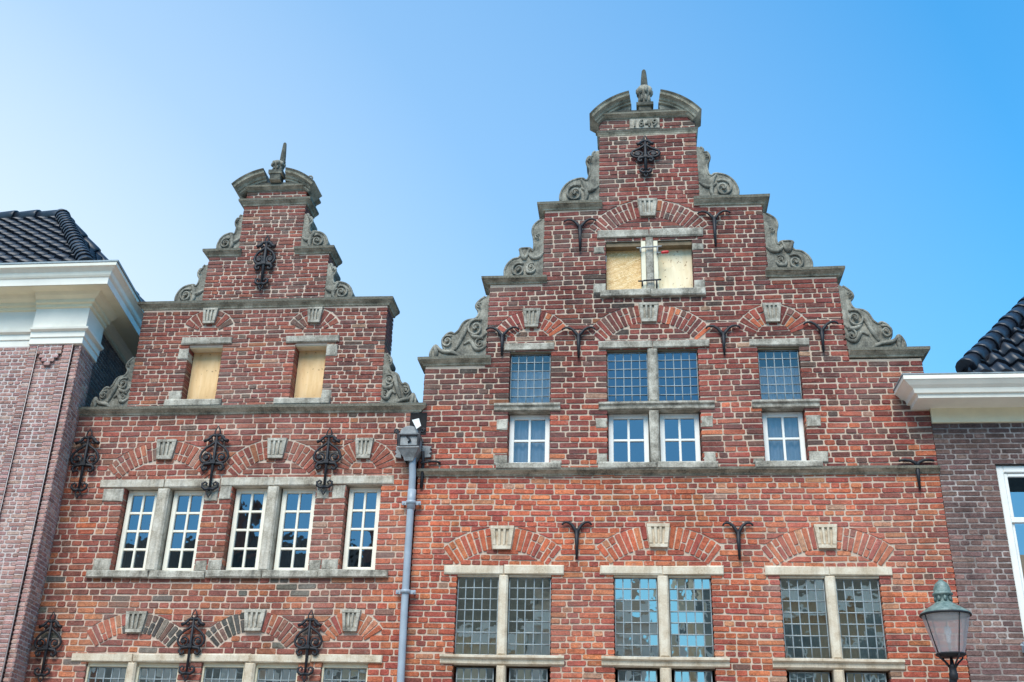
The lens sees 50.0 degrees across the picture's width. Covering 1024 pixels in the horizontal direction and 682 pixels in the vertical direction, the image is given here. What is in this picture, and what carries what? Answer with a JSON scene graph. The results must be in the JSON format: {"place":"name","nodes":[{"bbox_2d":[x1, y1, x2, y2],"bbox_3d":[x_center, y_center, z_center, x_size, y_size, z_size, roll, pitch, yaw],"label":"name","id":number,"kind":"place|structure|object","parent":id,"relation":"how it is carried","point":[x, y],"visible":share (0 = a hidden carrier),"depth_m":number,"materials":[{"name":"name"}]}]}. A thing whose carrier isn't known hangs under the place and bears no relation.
{"place":"outdoors","nodes":[
{"label":"outdoors","id":0,"kind":"place"},
{"bbox_2d":[0,209,144,681],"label":"town house","id":1,"kind":"structure","parent":0,"point":[71,314],"depth_m":13.43,"materials":[{"name":"brick"}]},
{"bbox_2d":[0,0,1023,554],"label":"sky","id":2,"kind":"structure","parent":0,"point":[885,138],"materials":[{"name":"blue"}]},
{"bbox_2d":[893,297,1023,681],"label":"town house","id":3,"kind":"structure","parent":0,"point":[974,405],"depth_m":12.00,"materials":[{"name":"brick"}]},
{"bbox_2d":[996,466,1023,639],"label":"window","id":4,"kind":"structure","parent":3,"relation":"in","point":[1003,472],"depth_m":11.82,"materials":[{"name":"white paint"}]},
{"label":"street","id":5,"kind":"structure","parent":0,"visible":0},
{"bbox_2d":[24,142,426,681],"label":"gabled house","id":6,"kind":"structure","parent":5,"relation":"on","point":[232,507],"depth_m":12.96,"materials":[{"name":"brick"}]},
{"bbox_2d":[71,653,191,681],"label":"window","id":7,"kind":"structure","parent":6,"relation":"in","point":[102,667],"depth_m":12.14,"materials":[{"name":"beige stone"}]},
{"bbox_2d":[86,479,220,578],"bbox_3d":[-4.167,2.250,12.928,1.492,1.189,0.446,-1,-25,6],"label":"window","id":8,"kind":"structure","parent":6,"relation":"in","point":[163,540],"depth_m":12.92,"materials":[{"name":"stone"}]},
{"bbox_2d":[163,337,232,405],"bbox_3d":[-3.863,0.426,13.663,0.749,0.936,0.288,-1,-25,6],"label":"window","id":9,"kind":"structure","parent":6,"relation":"in","point":[204,377],"depth_m":13.70,"materials":[{"name":"grey stone"}]},
{"bbox_2d":[191,653,311,681],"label":"window","id":10,"kind":"structure","parent":6,"relation":"in","point":[216,667],"depth_m":12.00,"materials":[{"name":"beige stone"}]},
{"bbox_2d":[205,477,330,578],"bbox_3d":[-2.775,2.211,12.785,1.341,1.197,0.446,-1,-25,6],"label":"window","id":11,"kind":"structure","parent":6,"relation":"in","point":[274,531],"depth_m":12.80,"materials":[{"name":"stone"}]},
{"bbox_2d":[273,335,339,403],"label":"window","id":12,"kind":"structure","parent":6,"relation":"in","point":[311,361],"depth_m":13.55,"materials":[{"name":"grey stone"}]},
{"bbox_2d":[311,654,382,681],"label":"window","id":13,"kind":"structure","parent":6,"relation":"in","point":[336,667],"depth_m":11.90,"materials":[{"name":"beige stone"}]},
{"bbox_2d":[318,475,393,577],"bbox_3d":[-1.745,2.182,12.679,0.798,1.199,0.446,-1,-25,6],"label":"window","id":14,"kind":"structure","parent":6,"relation":"in","point":[359,557],"depth_m":12.71,"materials":[{"name":"stone"}]},
{"bbox_2d":[404,69,969,681],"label":"gabled house","id":15,"kind":"structure","parent":5,"relation":"on","point":[712,457],"depth_m":12.47,"materials":[{"name":"brick"}]},
{"bbox_2d":[394,413,440,681],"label":"rainwater pipe","id":16,"kind":"object","parent":15,"relation":"attached to","point":[411,449],"visible":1,"depth_m":12.52,"materials":[{"name":"grey metal"}]},
{"bbox_2d":[440,565,563,681],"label":"window","id":17,"kind":"structure","parent":15,"relation":"in","point":[503,613],"depth_m":11.93,"materials":[{"name":"beige stone"}]},
{"bbox_2d":[494,343,561,468],"bbox_3d":[0.204,0.790,12.989,0.815,1.610,0.306,-1,-25,6],"label":"window","id":18,"kind":"structure","parent":15,"relation":"in","point":[529,408],"depth_m":12.97,"materials":[{"name":"blue stone"}]},
{"bbox_2d":[638,279,660,287],"bbox_3d":[1.680,-0.698,13.388,0.280,0.118,0.050,-1,-25,6],"label":"bar clamp","id":19,"kind":"object","parent":15,"relation":"on","point":[656,280],"visible":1,"depth_m":13.38,"materials":[{"name":"metal"}]},
{"bbox_2d":[593,227,705,297],"bbox_3d":[1.704,-0.912,13.671,1.372,0.952,0.356,-1,-25,6],"label":"window","id":20,"kind":"structure","parent":15,"relation":"in","point":[625,264],"depth_m":13.65,"materials":[{"name":"grey stone"}]},
{"bbox_2d":[636,245,668,254],"bbox_3d":[1.740,-1.121,13.576,0.395,0.118,0.054,-1,-25,6],"label":"bar clamp","id":21,"kind":"object","parent":15,"relation":"attached to","point":[665,252],"visible":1,"depth_m":13.57,"materials":[{"name":"metal"}]},
{"bbox_2d":[595,339,717,468],"bbox_3d":[1.666,0.759,12.825,1.382,1.616,0.288,-1,-25,6],"label":"window","id":22,"kind":"structure","parent":15,"relation":"in","point":[670,376],"depth_m":12.86,"materials":[{"name":"blue stone"}]},
{"bbox_2d":[600,565,729,681],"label":"window","id":23,"kind":"structure","parent":15,"relation":"in","point":[639,615],"depth_m":11.75,"materials":[{"name":"beige stone"}]},
{"bbox_2d":[749,338,827,467],"bbox_3d":[3.154,0.737,12.674,0.840,1.612,0.302,-1,-25,6],"label":"window","id":24,"kind":"structure","parent":15,"relation":"in","point":[781,402],"depth_m":12.66,"materials":[{"name":"blue stone"}]},
{"bbox_2d":[765,566,904,681],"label":"window","id":25,"kind":"structure","parent":15,"relation":"in","point":[832,622],"depth_m":11.57,"materials":[{"name":"beige stone"}]},
{"bbox_2d":[919,580,971,681],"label":"street lamp","id":26,"kind":"object","parent":5,"relation":"on","point":[943,607],"depth_m":10.61,"materials":[{"name":"grey metal"}]}
]}

